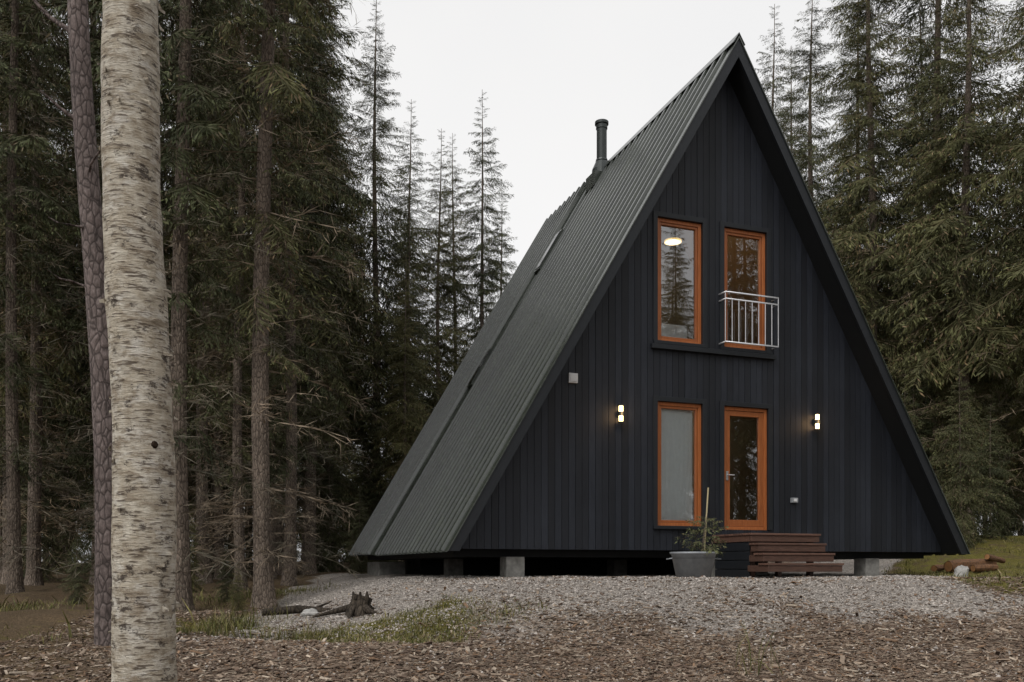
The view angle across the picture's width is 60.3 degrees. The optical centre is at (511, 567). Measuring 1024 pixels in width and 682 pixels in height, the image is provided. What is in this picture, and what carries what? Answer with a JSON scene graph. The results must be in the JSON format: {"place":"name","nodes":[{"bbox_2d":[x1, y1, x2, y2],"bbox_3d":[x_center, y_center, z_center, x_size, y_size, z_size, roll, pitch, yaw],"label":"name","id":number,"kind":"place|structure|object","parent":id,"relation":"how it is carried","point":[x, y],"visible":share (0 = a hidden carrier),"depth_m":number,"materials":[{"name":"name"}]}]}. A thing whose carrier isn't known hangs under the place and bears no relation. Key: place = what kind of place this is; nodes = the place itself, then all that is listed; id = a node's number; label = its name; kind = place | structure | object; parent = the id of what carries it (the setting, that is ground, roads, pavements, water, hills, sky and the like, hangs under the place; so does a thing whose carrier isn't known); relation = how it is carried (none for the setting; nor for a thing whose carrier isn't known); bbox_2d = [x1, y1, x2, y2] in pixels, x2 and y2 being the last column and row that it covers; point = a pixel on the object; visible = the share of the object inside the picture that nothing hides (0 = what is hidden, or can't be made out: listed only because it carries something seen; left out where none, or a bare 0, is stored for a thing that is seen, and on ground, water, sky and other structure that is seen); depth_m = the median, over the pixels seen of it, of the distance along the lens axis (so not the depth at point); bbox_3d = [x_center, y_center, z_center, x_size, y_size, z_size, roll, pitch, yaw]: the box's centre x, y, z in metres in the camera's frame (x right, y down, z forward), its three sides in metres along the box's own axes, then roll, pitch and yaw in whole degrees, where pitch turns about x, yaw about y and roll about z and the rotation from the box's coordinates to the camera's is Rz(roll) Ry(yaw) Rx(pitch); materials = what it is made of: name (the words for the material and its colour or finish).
{"place":"outdoors","nodes":[
{"label":"outdoors","id":0,"kind":"place"},
{"bbox_2d":[0,535,1023,681],"bbox_3d":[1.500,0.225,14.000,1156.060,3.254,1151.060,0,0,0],"label":"ground","id":1,"kind":"structure","parent":0,"point":[40,620],"depth_m":10.63,"materials":[{"name":"grey gravel"}]},
{"bbox_2d":[0,442,73,582],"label":"spruce tree","id":2,"kind":"object","parent":1,"relation":"on","point":[24,531],"visible":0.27,"depth_m":23.95,"materials":[{"name":"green plant"}]},
{"bbox_2d":[0,9,73,580],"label":"spruce tree","id":3,"kind":"object","parent":1,"relation":"on","point":[1,568],"visible":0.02,"depth_m":24.18,"materials":[{"name":"green plant"}]},
{"bbox_2d":[0,0,89,584],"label":"spruce tree","id":4,"kind":"object","parent":1,"relation":"on","point":[4,529],"visible":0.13,"depth_m":21.83,"materials":[{"name":"green plant"}]},
{"bbox_2d":[0,7,92,577],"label":"spruce tree","id":5,"kind":"object","parent":1,"relation":"on","point":[48,418],"visible":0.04,"depth_m":26.07,"materials":[{"name":"green plant"}]},
{"bbox_2d":[0,0,96,593],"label":"spruce tree","id":6,"kind":"object","parent":1,"relation":"on","point":[11,143],"visible":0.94,"depth_m":16.92,"materials":[{"name":"green plant"}]},
{"bbox_2d":[0,0,101,585],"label":"spruce tree","id":7,"kind":"object","parent":1,"relation":"on","point":[34,519],"visible":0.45,"depth_m":19.94,"materials":[{"name":"green plant"}]},
{"bbox_2d":[26,93,86,561],"bbox_3d":[-20.961,-10.875,38.367,5.697,22.737,5.635,0,0,-4],"label":"spruce tree","id":8,"kind":"object","parent":1,"relation":"on","point":[54,474],"depth_m":38.40,"materials":[{"name":"green plant"}]},
{"bbox_2d":[26,410,92,573],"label":"spruce tree","id":9,"kind":"object","parent":1,"relation":"on","point":[69,547],"visible":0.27,"depth_m":29.84,"materials":[{"name":"green plant"}]},
{"bbox_2d":[41,493,83,564],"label":"spruce tree","id":10,"kind":"object","parent":1,"relation":"on","point":[60,536],"depth_m":54.41,"materials":[{"name":"green plant"}]},
{"bbox_2d":[42,324,83,566],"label":"spruce tree","id":11,"kind":"object","parent":1,"relation":"on","point":[47,537],"visible":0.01,"depth_m":41.22,"materials":[{"name":"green plant"}]},
{"bbox_2d":[28,11,101,532],"bbox_3d":[-11.253,-7.853,24.047,3.547,17.105,4.340,0,0,-5],"label":"spruce tree","id":12,"kind":"object","parent":1,"relation":"on","point":[90,470],"depth_m":23.75,"materials":[{"name":"green plant"}]},
{"bbox_2d":[42,130,90,571],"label":"spruce tree","id":13,"kind":"object","parent":1,"relation":"on","point":[65,447],"visible":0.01,"depth_m":35.63,"materials":[{"name":"green plant"}]},
{"bbox_2d":[51,481,81,566],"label":"spruce tree","id":14,"kind":"object","parent":1,"relation":"on","point":[55,544],"depth_m":50.65,"materials":[{"name":"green plant"}]},
{"bbox_2d":[32,0,111,645],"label":"pine tree","id":15,"kind":"object","parent":1,"relation":"on","point":[82,115],"visible":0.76,"depth_m":9.91,"materials":[{"name":"brown plant"}]},
{"bbox_2d":[57,532,93,604],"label":"spruce tree","id":16,"kind":"object","parent":1,"relation":"on","point":[75,583],"visible":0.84,"depth_m":14.95,"materials":[{"name":"green plant"}]},
{"bbox_2d":[66,456,92,582],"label":"spruce tree","id":17,"kind":"object","parent":1,"relation":"on","point":[86,500],"visible":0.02,"depth_m":22.79,"materials":[{"name":"green plant"}]},
{"bbox_2d":[72,248,92,559],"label":"spruce tree","id":18,"kind":"object","parent":1,"relation":"on","point":[85,497],"depth_m":41.07,"materials":[{"name":"green plant"}]},
{"bbox_2d":[71,486,94,573],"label":"spruce tree","id":19,"kind":"object","parent":1,"relation":"on","point":[91,537],"visible":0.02,"depth_m":19.70,"materials":[{"name":"green plant"}]},
{"bbox_2d":[74,485,92,576],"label":"spruce tree","id":20,"kind":"object","parent":1,"relation":"on","point":[85,532],"visible":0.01,"depth_m":26.36,"materials":[{"name":"green plant"}]},
{"bbox_2d":[0,0,194,584],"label":"spruce tree","id":21,"kind":"object","parent":1,"relation":"on","point":[80,327],"visible":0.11,"depth_m":21.04,"materials":[{"name":"green plant"}]},
{"bbox_2d":[42,0,165,561],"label":"spruce tree","id":22,"kind":"object","parent":1,"relation":"on","point":[69,527],"depth_m":29.83,"materials":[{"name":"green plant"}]},
{"bbox_2d":[17,0,211,575],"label":"spruce tree","id":23,"kind":"object","parent":1,"relation":"on","point":[94,42],"visible":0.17,"depth_m":17.91,"materials":[{"name":"green plant"}]},
{"bbox_2d":[97,0,180,681],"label":"birch tree","id":24,"kind":"object","parent":1,"relation":"on","point":[145,605],"visible":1,"depth_m":5.16,"materials":[{"name":"beige plant"}]},
{"bbox_2d":[17,0,288,611],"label":"spruce tree","id":25,"kind":"object","parent":1,"relation":"on","point":[182,93],"visible":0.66,"depth_m":14.45,"materials":[{"name":"green plant"}]},
{"bbox_2d":[58,0,249,560],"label":"spruce tree","id":26,"kind":"object","parent":1,"relation":"on","point":[190,498],"visible":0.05,"depth_m":23.81,"materials":[{"name":"green plant"}]},
{"bbox_2d":[160,0,237,557],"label":"spruce tree","id":27,"kind":"object","parent":1,"relation":"on","point":[196,268],"visible":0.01,"depth_m":26.95,"materials":[{"name":"green plant"}]},
{"bbox_2d":[189,503,209,592],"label":"spruce tree","id":28,"kind":"object","parent":1,"relation":"on","point":[194,576],"visible":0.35,"depth_m":17.01,"materials":[{"name":"green plant"}]},
{"bbox_2d":[166,0,252,571],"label":"spruce tree","id":29,"kind":"object","parent":1,"relation":"on","point":[226,294],"depth_m":31.28,"materials":[{"name":"green plant"}]},
{"bbox_2d":[187,437,232,543],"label":"spruce tree","id":30,"kind":"object","parent":1,"relation":"on","point":[208,493],"depth_m":42.44,"materials":[{"name":"green plant"}]},
{"bbox_2d":[189,445,233,574],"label":"spruce tree","id":31,"kind":"object","parent":1,"relation":"on","point":[212,570],"visible":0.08,"depth_m":27.88,"materials":[{"name":"green plant"}]},
{"bbox_2d":[188,367,243,539],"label":"spruce tree","id":32,"kind":"object","parent":1,"relation":"on","point":[209,477],"visible":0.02,"depth_m":38.52,"materials":[{"name":"green plant"}]},
{"bbox_2d":[160,8,275,579],"bbox_3d":[-7.594,-9.145,22.993,3.361,19.446,3.387,0,0,10],"label":"spruce tree","id":33,"kind":"object","parent":1,"relation":"on","point":[217,544],"visible":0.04,"depth_m":22.87,"materials":[{"name":"green plant"}]},
{"bbox_2d":[159,0,282,584],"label":"spruce tree","id":34,"kind":"object","parent":1,"relation":"on","point":[208,579],"visible":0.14,"depth_m":19.90,"materials":[{"name":"green plant"}]},
{"bbox_2d":[212,545,238,602],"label":"spruce tree","id":35,"kind":"object","parent":1,"relation":"on","point":[225,587],"visible":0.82,"depth_m":15.46,"materials":[{"name":"green plant"}]},
{"bbox_2d":[208,110,257,575],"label":"spruce tree","id":36,"kind":"object","parent":1,"relation":"on","point":[243,444],"visible":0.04,"depth_m":26.43,"materials":[{"name":"green plant"}]},
{"bbox_2d":[226,563,248,610],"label":"spruce tree","id":37,"kind":"object","parent":1,"relation":"on","point":[242,598],"visible":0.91,"depth_m":14.17,"materials":[{"name":"green plant"}]},
{"bbox_2d":[163,0,327,590],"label":"spruce tree","id":38,"kind":"object","parent":1,"relation":"on","point":[237,440],"visible":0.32,"depth_m":17.91,"materials":[{"name":"green plant"}]},
{"bbox_2d":[224,459,302,574],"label":"spruce tree","id":39,"kind":"object","parent":1,"relation":"on","point":[249,555],"visible":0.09,"depth_m":25.69,"materials":[{"name":"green plant"}]},
{"bbox_2d":[161,0,373,607],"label":"spruce tree","id":40,"kind":"object","parent":1,"relation":"on","point":[263,594],"visible":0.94,"depth_m":14.87,"materials":[{"name":"green plant"}]},
{"bbox_2d":[212,126,325,578],"bbox_3d":[-6.056,-5.497,21.959,2.482,11.970,3.037,0,0,24],"label":"spruce tree","id":41,"kind":"object","parent":1,"relation":"on","point":[279,447],"visible":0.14,"depth_m":21.96,"materials":[{"name":"green plant"}]},
{"bbox_2d":[209,1,363,574],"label":"spruce tree","id":42,"kind":"object","parent":1,"relation":"on","point":[339,67],"visible":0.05,"depth_m":24.97,"materials":[{"name":"green plant"}]},
{"bbox_2d":[199,0,387,585],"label":"spruce tree","id":43,"kind":"object","parent":1,"relation":"on","point":[291,454],"visible":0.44,"depth_m":18.90,"materials":[{"name":"green plant"}]},
{"bbox_2d":[261,601,334,615],"bbox_3d":[-2.852,0.599,12.788,1.510,0.208,0.336,0,0,0],"label":"fallen branch","id":44,"kind":"object","parent":1,"relation":"on","point":[296,609],"visible":0.56,"depth_m":12.69,"materials":[{"name":"brown wood"}]},
{"bbox_2d":[275,171,341,561],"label":"spruce tree","id":45,"kind":"object","parent":1,"relation":"on","point":[302,537],"visible":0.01,"depth_m":36.96,"materials":[{"name":"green plant"}]},
{"bbox_2d":[300,608,318,616],"bbox_3d":[-2.897,0.667,12.597,0.248,0.164,0.240,0,0,-25],"label":"granite rock","id":46,"kind":"object","parent":1,"relation":"on","point":[309,612],"visible":0.7,"depth_m":12.53,"materials":[{"name":"grey stone"}]},
{"bbox_2d":[226,0,400,574],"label":"spruce tree","id":47,"kind":"object","parent":1,"relation":"on","point":[357,301],"visible":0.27,"depth_m":24.82,"materials":[{"name":"green plant"}]},
{"bbox_2d":[297,466,356,559],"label":"spruce tree","id":48,"kind":"object","parent":1,"relation":"on","point":[336,521],"visible":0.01,"depth_m":39.81,"materials":[{"name":"green plant"}]},
{"bbox_2d":[302,439,353,572],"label":"spruce tree","id":49,"kind":"object","parent":1,"relation":"on","point":[333,564],"visible":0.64,"depth_m":25.95,"materials":[{"name":"green plant"}]},
{"bbox_2d":[297,8,370,564],"bbox_3d":[-7.422,-11.251,33.867,4.804,23.167,5.878,0,0,-21],"label":"spruce tree","id":50,"kind":"object","parent":1,"relation":"on","point":[320,555],"visible":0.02,"depth_m":34.00,"materials":[{"name":"green plant"}]},
{"bbox_2d":[285,60,388,567],"bbox_3d":[-5.980,-7.979,28.206,4.205,16.572,3.436,0,0,-32],"label":"spruce tree","id":51,"kind":"object","parent":1,"relation":"on","point":[357,424],"visible":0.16,"depth_m":28.16,"materials":[{"name":"green plant"}]},
{"bbox_2d":[283,14,396,568],"bbox_3d":[-6.393,-10.003,28.949,5.211,20.796,5.154,0,0,-19],"label":"spruce tree","id":52,"kind":"object","parent":1,"relation":"on","point":[367,353],"visible":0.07,"depth_m":28.73,"materials":[{"name":"green plant"}]},
{"bbox_2d":[313,591,379,618],"bbox_3d":[-2.131,0.532,12.205,1.063,0.394,0.683,0,0,29],"label":"tree stump","id":53,"kind":"object","parent":1,"relation":"on","point":[359,605],"visible":0.78,"depth_m":12.09,"materials":[{"name":"brown wood"}]},
{"bbox_2d":[334,443,360,559],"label":"spruce tree","id":54,"kind":"object","parent":1,"relation":"on","point":[350,470],"visible":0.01,"depth_m":50.71,"materials":[{"name":"green plant"}]},
{"bbox_2d":[336,443,370,563],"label":"spruce tree","id":55,"kind":"object","parent":1,"relation":"on","point":[348,539],"visible":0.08,"depth_m":37.91,"materials":[{"name":"green plant"}]},
{"bbox_2d":[337,486,373,573],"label":"spruce tree","id":56,"kind":"object","parent":1,"relation":"on","point":[361,567],"visible":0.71,"depth_m":21.90,"materials":[{"name":"green plant"}]},
{"bbox_2d":[339,441,387,561],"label":"spruce tree","id":57,"kind":"object","parent":1,"relation":"on","point":[352,475],"visible":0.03,"depth_m":43.53,"materials":[{"name":"green plant"}]},
{"bbox_2d":[350,423,401,565],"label":"spruce tree","id":58,"kind":"object","parent":1,"relation":"on","point":[376,494],"visible":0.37,"depth_m":26.82,"materials":[{"name":"green plant"}]},
{"bbox_2d":[325,0,441,562],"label":"spruce tree","id":59,"kind":"object","parent":1,"relation":"on","point":[378,239],"visible":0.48,"depth_m":29.82,"materials":[{"name":"green plant"}]},
{"bbox_2d":[367,255,432,561],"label":"spruce tree","id":60,"kind":"object","parent":1,"relation":"on","point":[405,441],"visible":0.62,"depth_m":26.43,"materials":[{"name":"green plant"}]},
{"bbox_2d":[373,201,435,561],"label":"spruce tree","id":61,"kind":"object","parent":1,"relation":"on","point":[417,334],"visible":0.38,"depth_m":28.94,"materials":[{"name":"green plant"}]},
{"bbox_2d":[366,99,457,480],"bbox_3d":[-4.245,-9.416,36.091,4.899,19.306,4.003,0,0,24],"label":"spruce tree","id":62,"kind":"object","parent":1,"relation":"on","point":[405,200],"visible":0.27,"depth_m":35.90,"materials":[{"name":"green plant"}]},
{"bbox_2d":[395,128,476,422],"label":"spruce tree","id":63,"kind":"object","parent":1,"relation":"on","point":[438,358],"visible":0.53,"depth_m":32.90,"materials":[{"name":"green plant"}]},
{"bbox_2d":[425,133,492,400],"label":"spruce tree","id":64,"kind":"object","parent":1,"relation":"on","point":[453,252],"visible":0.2,"depth_m":37.92,"materials":[{"name":"green plant"}]},
{"bbox_2d":[428,92,515,395],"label":"spruce tree","id":65,"kind":"object","parent":1,"relation":"on","point":[481,275],"visible":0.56,"depth_m":33.93,"materials":[{"name":"green plant"}]},
{"bbox_2d":[468,188,517,339],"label":"spruce tree","id":66,"kind":"object","parent":1,"relation":"on","point":[509,252],"visible":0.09,"depth_m":40.02,"materials":[{"name":"green plant"}]},
{"bbox_2d":[0,574,1023,681],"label":"wood chips","id":67,"kind":"object","parent":1,"relation":"on","point":[463,657],"visible":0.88,"depth_m":9.27,"materials":[{"name":"brown wood"}]},
{"bbox_2d":[0,533,1023,674],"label":"grass","id":68,"kind":"structure","parent":1,"relation":"on","point":[215,625],"depth_m":11.18,"materials":[{"name":"green plant"}]},
{"bbox_2d":[42,326,1023,562],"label":"distant forest","id":69,"kind":"object","parent":1,"relation":"on","point":[400,561],"depth_m":68.00,"materials":[{"name":"green plant"}]},
{"bbox_2d":[80,574,1023,681],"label":"gravel","id":70,"kind":"structure","parent":1,"relation":"on","point":[863,579],"depth_m":11.63,"materials":[{"name":"grey gravel"}]},
{"bbox_2d":[349,32,970,577],"bbox_3d":[2.656,-4.595,18.585,10.580,10.990,9.740,0,0,-20],"label":"frame cabin","id":71,"kind":"object","parent":1,"relation":"on","point":[675,326],"visible":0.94,"depth_m":15.73,"materials":[{"name":"paint"}]},
{"bbox_2d":[658,218,700,343],"bbox_3d":[2.881,-4.945,15.343,0.889,2.124,0.090,0,0,-20],"label":"upper window frame","id":72,"kind":"structure","parent":71,"relation":"in","point":[695,227],"depth_m":15.43,"materials":[{"name":"orange wood"}]},
{"bbox_2d":[658,402,700,525],"bbox_3d":[2.881,-1.780,15.343,0.889,2.134,0.090,0,0,-20],"label":"lower window frame","id":73,"kind":"structure","parent":71,"relation":"in","point":[696,408],"depth_m":15.43,"materials":[{"name":"orange wood"}]},
{"bbox_2d":[666,488,728,576],"bbox_3d":[2.952,-0.548,13.919,0.908,1.421,0.875,0,0,35],"label":"planter tub","id":74,"kind":"object","parent":1,"relation":"on","point":[694,564],"visible":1,"depth_m":13.70,"materials":[{"name":"grey concrete"}]},
{"bbox_2d":[755,4,815,201],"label":"spruce tree","id":75,"kind":"object","parent":1,"relation":"on","point":[773,91],"visible":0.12,"depth_m":38.87,"materials":[{"name":"green plant"}]},
{"bbox_2d":[776,48,838,207],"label":"spruce tree","id":76,"kind":"object","parent":1,"relation":"on","point":[791,102],"visible":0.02,"depth_m":42.95,"materials":[{"name":"green plant"}]},
{"bbox_2d":[779,0,888,361],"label":"spruce tree","id":77,"kind":"object","parent":1,"relation":"on","point":[812,185],"visible":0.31,"depth_m":34.82,"materials":[{"name":"green plant"}]},
{"bbox_2d":[825,93,900,375],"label":"spruce tree","id":78,"kind":"object","parent":1,"relation":"on","point":[854,191],"visible":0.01,"depth_m":43.44,"materials":[{"name":"green plant"}]},
{"bbox_2d":[812,1,917,395],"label":"spruce tree","id":79,"kind":"object","parent":1,"relation":"on","point":[844,135],"visible":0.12,"depth_m":38.04,"materials":[{"name":"green plant"}]},
{"bbox_2d":[801,0,951,408],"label":"spruce tree","id":80,"kind":"object","parent":1,"relation":"on","point":[869,286],"visible":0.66,"depth_m":29.78,"materials":[{"name":"green plant"}]},
{"bbox_2d":[900,381,944,494],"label":"spruce tree","id":81,"kind":"object","parent":1,"relation":"on","point":[913,422],"visible":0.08,"depth_m":25.94,"materials":[{"name":"green plant"}]},
{"bbox_2d":[899,347,953,487],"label":"spruce tree","id":82,"kind":"object","parent":1,"relation":"on","point":[931,424],"visible":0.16,"depth_m":27.89,"materials":[{"name":"green plant"}]},
{"bbox_2d":[880,0,981,450],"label":"spruce tree","id":83,"kind":"object","parent":1,"relation":"on","point":[924,31],"visible":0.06,"depth_m":44.13,"materials":[{"name":"green plant"}]},
{"bbox_2d":[852,0,1023,489],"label":"spruce tree","id":84,"kind":"object","parent":1,"relation":"on","point":[934,65],"visible":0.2,"depth_m":30.61,"materials":[{"name":"green plant"}]},
{"bbox_2d":[866,0,1023,534],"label":"spruce tree","id":85,"kind":"object","parent":1,"relation":"on","point":[963,350],"visible":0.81,"depth_m":26.67,"materials":[{"name":"green plant"}]},
{"bbox_2d":[895,164,994,493],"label":"spruce tree","id":86,"kind":"object","parent":1,"relation":"on","point":[947,397],"visible":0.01,"depth_m":40.38,"materials":[{"name":"green plant"}]},
{"bbox_2d":[919,400,983,527],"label":"spruce tree","id":87,"kind":"object","parent":1,"relation":"on","point":[925,434],"visible":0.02,"depth_m":32.89,"materials":[{"name":"green plant"}]},
{"bbox_2d":[953,565,968,576],"bbox_3d":[8.146,0.153,16.000,0.256,0.391,0.312,0,0,33],"label":"granite rock","id":88,"kind":"object","parent":1,"relation":"on","point":[962,569],"visible":0.49,"depth_m":15.91,"materials":[{"name":"grey stone"}]},
{"bbox_2d":[930,554,1005,571],"bbox_3d":[9.544,-0.080,18.185,1.678,0.379,0.917,0,0,0],"label":"fallen log","id":89,"kind":"object","parent":1,"relation":"on","point":[988,562],"visible":0.96,"depth_m":18.15,"materials":[{"name":"orange wood"}]},
{"bbox_2d":[929,365,1012,548],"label":"spruce tree","id":90,"kind":"object","parent":1,"relation":"on","point":[968,498],"visible":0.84,"depth_m":21.41,"materials":[{"name":"green plant"}]},
{"bbox_2d":[924,203,1023,527],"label":"spruce tree","id":91,"kind":"object","parent":1,"relation":"on","point":[983,411],"visible":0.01,"depth_m":48.54,"materials":[{"name":"green plant"}]},
{"bbox_2d":[949,0,1023,526],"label":"spruce tree","id":92,"kind":"object","parent":1,"relation":"on","point":[1018,417],"visible":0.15,"depth_m":29.31,"materials":[{"name":"green plant"}]},
{"bbox_2d":[951,4,1023,483],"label":"spruce tree","id":93,"kind":"object","parent":1,"relation":"on","point":[1016,194],"visible":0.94,"depth_m":24.54,"materials":[{"name":"green plant"}]},
{"bbox_2d":[955,403,1022,539],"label":"spruce tree","id":94,"kind":"object","parent":1,"relation":"on","point":[995,522],"visible":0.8,"depth_m":22.52,"materials":[{"name":"green plant"}]},
{"bbox_2d":[974,381,1023,535],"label":"spruce tree","id":95,"kind":"object","parent":1,"relation":"on","point":[1008,511],"visible":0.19,"depth_m":35.76,"materials":[{"name":"green plant"}]},
{"bbox_2d":[974,210,1023,532],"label":"spruce tree","id":96,"kind":"object","parent":1,"relation":"on","point":[1010,407],"visible":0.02,"depth_m":44.82,"materials":[{"name":"green plant"}]},
{"bbox_2d":[1007,399,1023,535],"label":"spruce tree","id":97,"kind":"object","parent":1,"relation":"on","point":[1020,532],"visible":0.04,"depth_m":61.41,"materials":[{"name":"green plant"}]},
{"bbox_2d":[0,0,1023,560],"label":"sky","id":98,"kind":"structure","parent":0,"point":[547,70],"materials":[{"name":"white"}]}
]}

